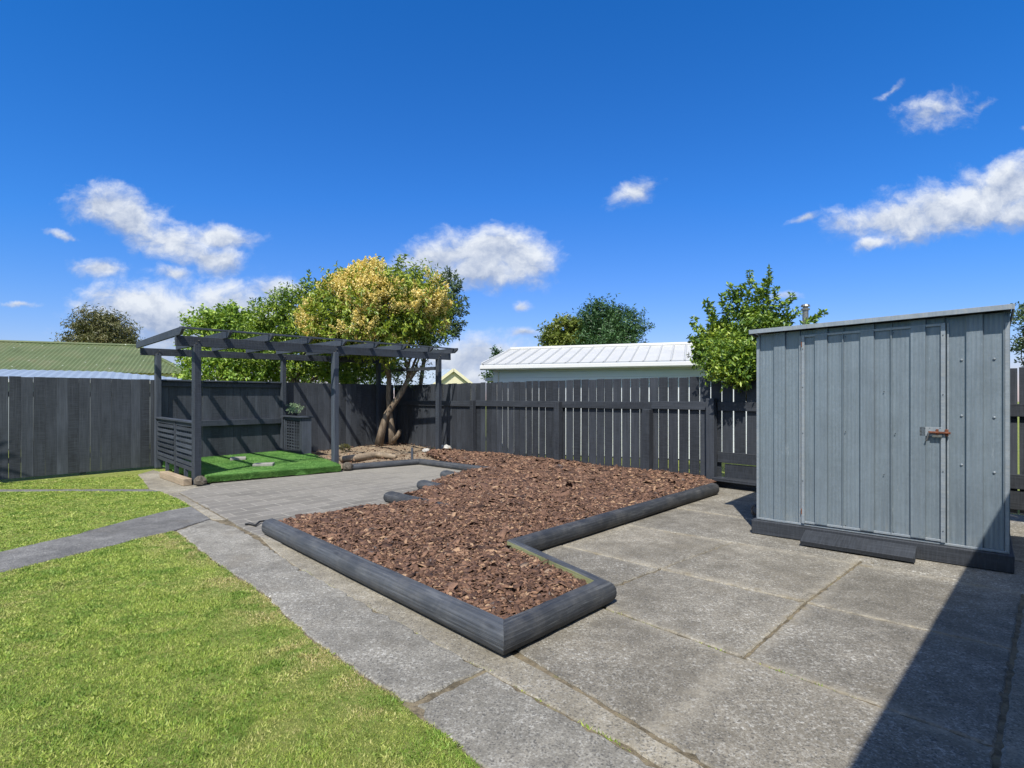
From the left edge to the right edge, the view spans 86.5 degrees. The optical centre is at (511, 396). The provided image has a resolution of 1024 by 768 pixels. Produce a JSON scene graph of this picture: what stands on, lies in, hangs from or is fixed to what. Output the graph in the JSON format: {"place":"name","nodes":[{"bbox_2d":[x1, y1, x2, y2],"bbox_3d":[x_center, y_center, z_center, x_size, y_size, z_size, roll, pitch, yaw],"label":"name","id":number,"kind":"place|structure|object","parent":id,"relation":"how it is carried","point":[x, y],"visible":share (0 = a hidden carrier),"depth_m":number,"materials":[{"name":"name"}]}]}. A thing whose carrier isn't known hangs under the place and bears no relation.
{"place":"outdoors","nodes":[
{"label":"outdoors","id":0,"kind":"place"},
{"bbox_2d":[0,369,181,448],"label":"iron roofed garage","id":1,"kind":"structure","parent":0,"point":[61,373],"depth_m":17.77,"materials":[{"name":"metal"}]},
{"bbox_2d":[0,340,188,377],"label":"green roof house","id":2,"kind":"structure","parent":0,"point":[63,356],"depth_m":27.01,"materials":[{"name":"metal"}]},
{"bbox_2d":[0,489,209,571],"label":"side path","id":3,"kind":"structure","parent":0,"point":[127,530],"depth_m":5.88,"materials":[{"name":"grey concrete"}]},
{"bbox_2d":[138,470,226,520],"bbox_3d":[-5.387,1.518,8.949,5.957,0.035,0.833,0,0,45],"label":"concrete landing","id":4,"kind":"object","parent":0,"point":[153,480],"visible":0.62,"depth_m":9.00,"materials":[{"name":"grey concrete"}]},
{"bbox_2d":[160,471,191,485],"bbox_3d":[-5.974,1.440,9.647,1.381,0.119,0.136,0,0,43],"label":"timber offcut","id":5,"kind":"object","parent":4,"relation":"on","point":[182,480],"visible":1,"depth_m":9.45,"materials":[{"name":"beige wood"}]},
{"bbox_2d":[194,475,206,484],"bbox_3d":[-5.247,1.404,9.166,0.204,0.151,0.215,0,0,0],"label":"corner stone","id":6,"kind":"object","parent":4,"relation":"on","point":[200,480],"visible":1,"depth_m":9.11,"materials":[{"name":"grey stone"}]},
{"bbox_2d":[180,465,461,543],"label":"paver patio","id":7,"kind":"structure","parent":0,"point":[240,504],"depth_m":8.49,"materials":[{"name":"grey concrete"}]},
{"bbox_2d":[245,520,264,526],"bbox_3d":[-2.943,1.475,6.381,0.180,0.037,0.302,0,0,38],"label":"hose end","id":8,"kind":"object","parent":7,"relation":"on","point":[253,524],"visible":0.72,"depth_m":6.31,"materials":[{"name":"black rubber"}]},
{"bbox_2d":[342,462,353,469],"bbox_3d":[-3.322,1.395,10.999,0.203,0.150,0.209,0,0,25],"label":"corner stone","id":9,"kind":"object","parent":7,"relation":"on","point":[347,465],"visible":1,"depth_m":10.94,"materials":[{"name":"grey stone"}]},
{"bbox_2d":[345,458,419,470],"bbox_3d":[-2.685,1.434,11.529,1.708,0.132,0.124,0,0,-37],"label":"edging log","id":10,"kind":"object","parent":7,"relation":"on","point":[371,465],"visible":0.94,"depth_m":11.48,"materials":[{"name":"grey wood"}]},
{"bbox_2d":[383,491,447,504],"bbox_3d":[-1.309,1.425,7.284,0.159,0.151,1.321,0,0,-44],"label":"edging log","id":11,"kind":"object","parent":7,"relation":"on","point":[390,496],"visible":0.48,"depth_m":7.50,"materials":[{"name":"grey wood"}]},
{"bbox_2d":[417,480,440,488],"bbox_3d":[-1.082,1.424,8.334,0.159,0.153,1.254,0,0,-39],"label":"edging log","id":12,"kind":"object","parent":7,"relation":"on","point":[421,484],"visible":0.33,"depth_m":8.65,"materials":[{"name":"grey wood"}]},
{"bbox_2d":[440,470,457,476],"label":"edging log","id":13,"kind":"object","parent":7,"relation":"on","point":[444,473],"visible":0.19,"depth_m":9.84,"materials":[{"name":"grey wood"}]},
{"bbox_2d":[419,459,486,470],"bbox_3d":[-1.211,1.434,11.260,2.336,0.132,0.124,0,0,42],"label":"edging log","id":14,"kind":"object","parent":7,"relation":"on","point":[444,464],"visible":0.69,"depth_m":11.33,"materials":[{"name":"grey wood"}]},
{"bbox_2d":[278,447,716,618],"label":"bark mulch","id":15,"kind":"object","parent":7,"relation":"on","point":[458,547],"visible":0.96,"depth_m":6.02,"materials":[{"name":"brown wood"}]},
{"bbox_2d":[311,444,447,468],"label":"garden soil","id":16,"kind":"structure","parent":0,"point":[416,449],"depth_m":14.11,"materials":[{"name":"brown soil"}]},
{"bbox_2d":[339,443,350,452],"bbox_3d":[-4.317,1.333,14.040,0.339,0.277,0.328,0,0,-31],"label":"weed","id":17,"kind":"object","parent":16,"relation":"on","point":[347,446],"visible":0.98,"depth_m":14.02,"materials":[{"name":"green plant"}]},
{"bbox_2d":[339,451,396,462],"bbox_3d":[-3.179,1.372,12.232,0.744,0.184,1.164,0,0,31],"label":"fallen branch","id":18,"kind":"object","parent":16,"relation":"on","point":[366,456],"visible":0.92,"depth_m":12.38,"materials":[{"name":"brown wood"}]},
{"bbox_2d":[286,253,460,445],"bbox_3d":[-3.749,-1.378,15.163,4.337,5.487,3.754,0,0,32],"label":"flowering tree","id":19,"kind":"object","parent":16,"relation":"on","point":[366,299],"visible":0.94,"depth_m":14.46,"materials":[{"name":"yellow plant"}]},
{"bbox_2d":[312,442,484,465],"bbox_3d":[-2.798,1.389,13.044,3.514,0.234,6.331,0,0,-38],"label":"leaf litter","id":20,"kind":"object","parent":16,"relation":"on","point":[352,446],"visible":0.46,"depth_m":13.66,"materials":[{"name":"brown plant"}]},
{"bbox_2d":[177,519,653,767],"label":"concrete path","id":21,"kind":"structure","parent":0,"point":[487,720],"depth_m":2.96,"materials":[{"name":"grey concrete"}]},
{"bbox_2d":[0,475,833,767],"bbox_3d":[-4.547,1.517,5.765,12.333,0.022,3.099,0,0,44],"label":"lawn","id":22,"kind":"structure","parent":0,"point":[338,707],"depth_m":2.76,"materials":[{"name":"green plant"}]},
{"bbox_2d":[0,402,1020,514],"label":"ground","id":23,"kind":"structure","parent":0,"point":[123,472],"depth_m":10.85,"materials":[{"name":"green plant"}]},
{"bbox_2d":[49,302,143,347],"bbox_3d":[-28.576,-2.514,37.964,5.894,8.052,4.676,0,0,32],"label":"willow tree","id":24,"kind":"object","parent":23,"relation":"on","point":[106,327],"visible":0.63,"depth_m":37.27,"materials":[{"name":"green plant"}]},
{"bbox_2d":[0,376,393,479],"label":"paling fence","id":25,"kind":"object","parent":23,"relation":"on","point":[59,425],"visible":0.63,"depth_m":11.31,"materials":[{"name":"grey wood"}]},
{"bbox_2d":[172,299,293,381],"bbox_3d":[-8.534,-0.770,16.651,3.144,4.586,3.388,0,0,-36],"label":"broadleaf shrub","id":26,"kind":"object","parent":23,"relation":"on","point":[221,369],"visible":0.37,"depth_m":16.36,"materials":[{"name":"green plant"}]},
{"bbox_2d":[163,450,340,483],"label":"turf deck","id":27,"kind":"structure","parent":23,"relation":"on","point":[219,469],"depth_m":10.62,"materials":[{"name":"plastic"}]},
{"bbox_2d":[230,456,245,460],"bbox_3d":[-5.883,1.323,11.683,0.305,0.055,0.301,0,0,-26],"label":"concrete paver","id":28,"kind":"object","parent":27,"relation":"on","point":[238,458],"visible":1,"depth_m":11.59,"materials":[{"name":"grey concrete"}]},
{"bbox_2d":[252,462,274,466],"bbox_3d":[-4.859,1.323,10.644,0.362,0.054,0.222,0,0,-14],"label":"concrete paver","id":29,"kind":"object","parent":27,"relation":"on","point":[264,464],"visible":1,"depth_m":10.57,"materials":[{"name":"grey concrete"}]},
{"bbox_2d":[136,326,457,484],"bbox_3d":[-4.586,0.126,12.477,3.490,2.752,6.730,0,0,39],"label":"pergola","id":30,"kind":"object","parent":27,"relation":"on","point":[217,342],"visible":0.87,"depth_m":11.43,"materials":[{"name":"wood"}]},
{"bbox_2d":[282,415,313,453],"bbox_3d":[-5.232,0.933,13.275,0.340,0.933,1.170,0,0,-42],"label":"planter stand","id":31,"kind":"object","parent":27,"relation":"on","point":[301,436],"visible":0.92,"depth_m":12.96,"materials":[{"name":"grey wood"}]},
{"bbox_2d":[286,403,305,415],"bbox_3d":[-5.382,0.312,13.481,0.449,0.337,0.449,0,0,0],"label":"potted plant","id":32,"kind":"object","parent":31,"relation":"on","point":[294,407],"visible":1,"depth_m":13.46,"materials":[{"name":"green plant"}]},
{"bbox_2d":[221,270,404,383],"bbox_3d":[-5.941,-1.145,16.301,5.250,5.329,2.811,0,0,-21],"label":"laurel tree","id":33,"kind":"object","parent":23,"relation":"on","point":[277,317],"visible":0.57,"depth_m":15.78,"materials":[{"name":"green plant"}]},
{"bbox_2d":[254,338,405,384],"bbox_3d":[-6.060,-0.492,17.790,5.360,4.018,2.990,0,0,0],"label":"hedge tree","id":34,"kind":"object","parent":23,"relation":"on","point":[382,376],"visible":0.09,"depth_m":17.71,"materials":[{"name":"green plant"}]},
{"bbox_2d":[360,368,471,384],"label":"gabled cottage","id":35,"kind":"structure","parent":23,"relation":"on","point":[451,376],"depth_m":32.03,"materials":[{"name":"white metal"}]},
{"bbox_2d":[400,265,470,384],"bbox_3d":[-2.554,-1.247,16.751,2.866,5.527,1.968,0,0,18],"label":"olive tree","id":36,"kind":"object","parent":23,"relation":"on","point":[455,287],"visible":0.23,"depth_m":16.45,"materials":[{"name":"green plant"}]},
{"bbox_2d":[260,537,702,767],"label":"concrete kerb strip","id":37,"kind":"object","parent":23,"relation":"on","point":[532,681],"visible":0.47,"depth_m":3.02,"materials":[{"name":"grey concrete"}]},
{"bbox_2d":[261,518,503,654],"bbox_3d":[-1.334,1.413,4.523,0.128,0.174,3.866,0,0,-43],"label":"edging log","id":38,"kind":"object","parent":37,"relation":"on","point":[480,626],"visible":1,"depth_m":3.89,"materials":[{"name":"grey wood"}]},
{"bbox_2d":[480,344,503,382],"bbox_3d":[-0.856,-0.560,26.996,1.618,4.130,1.255,0,0,0],"label":"dark shrub","id":39,"kind":"object","parent":23,"relation":"on","point":[494,353],"visible":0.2,"depth_m":26.86,"materials":[{"name":"green plant"}]},
{"bbox_2d":[534,312,592,345],"bbox_3d":[3.554,-1.870,34.058,3.894,6.750,3.308,0,0,-31],"label":"garden tree","id":40,"kind":"object","parent":23,"relation":"on","point":[554,333],"visible":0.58,"depth_m":33.40,"materials":[{"name":"green plant"}]},
{"bbox_2d":[567,293,654,344],"bbox_3d":[5.820,-2.317,31.885,5.362,7.652,4.319,0,0,-17],"label":"conifer tree","id":41,"kind":"object","parent":23,"relation":"on","point":[606,324],"visible":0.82,"depth_m":31.35,"materials":[{"name":"green plant"}]},
{"bbox_2d":[392,367,1023,514],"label":"picket fence","id":42,"kind":"object","parent":23,"relation":"on","point":[471,417],"visible":0.54,"depth_m":10.75,"materials":[{"name":"grey wood"}]},
{"bbox_2d":[686,265,828,401],"bbox_3d":[4.158,-0.449,9.723,2.933,3.971,1.968,0,0,-44],"label":"corner laurel","id":43,"kind":"object","parent":23,"relation":"on","point":[723,349],"visible":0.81,"depth_m":9.82,"materials":[{"name":"green plant"}]},
{"bbox_2d":[1010,301,1023,366],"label":"leafy shrub","id":44,"kind":"object","parent":23,"relation":"on","point":[1019,347],"visible":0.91,"depth_m":9.06,"materials":[{"name":"green plant"}]},
{"bbox_2d":[0,0,1023,401],"label":"sky","id":45,"kind":"structure","parent":0,"point":[160,159],"materials":[{"name":"blue"}]},
{"bbox_2d":[176,468,1023,767],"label":"slab bedding","id":46,"kind":"object","parent":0,"point":[420,712],"visible":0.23,"depth_m":2.79,"materials":[{"name":"grey concrete"}]},
{"bbox_2d":[480,304,809,458],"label":"white garage","id":47,"kind":"structure","parent":0,"point":[599,361],"depth_m":14.03,"materials":[{"name":"metal"}]},
{"bbox_2d":[516,486,1023,767],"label":"concrete patio","id":48,"kind":"structure","parent":0,"point":[709,707],"depth_m":3.26,"materials":[{"name":"grey concrete"}]},
{"bbox_2d":[504,580,616,654],"bbox_3d":[0.310,1.413,3.546,0.130,0.174,1.172,0,0,43],"label":"edging log","id":49,"kind":"object","parent":48,"relation":"on","point":[523,628],"visible":0.98,"depth_m":3.46,"materials":[{"name":"grey wood"}]},
{"bbox_2d":[507,540,616,597],"bbox_3d":[0.355,1.413,4.492,0.129,0.174,1.373,0,0,-31],"label":"edging log","id":50,"kind":"object","parent":48,"relation":"on","point":[579,573],"visible":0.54,"depth_m":4.40,"materials":[{"name":"grey wood"}]},
{"bbox_2d":[509,483,718,550],"bbox_3d":[1.560,1.413,6.684,0.130,0.174,4.577,0,0,43],"label":"edging log","id":51,"kind":"object","parent":48,"relation":"on","point":[551,537],"visible":0.89,"depth_m":6.14,"materials":[{"name":"grey wood"}]},
{"bbox_2d":[712,476,755,490],"bbox_3d":[3.784,1.416,8.682,0.268,0.168,1.128,0,0,-44],"label":"timber ledge","id":52,"kind":"object","parent":48,"relation":"on","point":[744,484],"visible":0.49,"depth_m":8.81,"materials":[{"name":"black wood"}]},
{"bbox_2d":[751,504,755,516],"bbox_3d":[3.075,1.400,6.699,0.224,0.180,0.351,0,0,0],"label":"plastic bag","id":53,"kind":"object","parent":48,"relation":"on","point":[753,510],"visible":0.17,"depth_m":6.70,"materials":[{"name":"black plastic"}]},
{"bbox_2d":[800,530,916,562],"bbox_3d":[3.315,1.438,5.243,0.933,0.125,0.231,0,0,41],"label":"plank step","id":54,"kind":"object","parent":48,"relation":"on","point":[877,548],"visible":1,"depth_m":5.19,"materials":[{"name":"grey wood"}]},
{"bbox_2d":[749,303,1014,573],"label":"garden shed","id":55,"kind":"structure","parent":48,"relation":"on","point":[897,426],"depth_m":5.19,"materials":[{"name":"metal"}]},
{"bbox_2d":[801,323,950,542],"bbox_3d":[3.485,0.327,5.296,1.224,1.995,0.058,0,0,41],"label":"door","id":56,"kind":"structure","parent":55,"relation":"in","point":[873,431],"depth_m":5.29,"materials":[{"name":"metal"}]}
]}

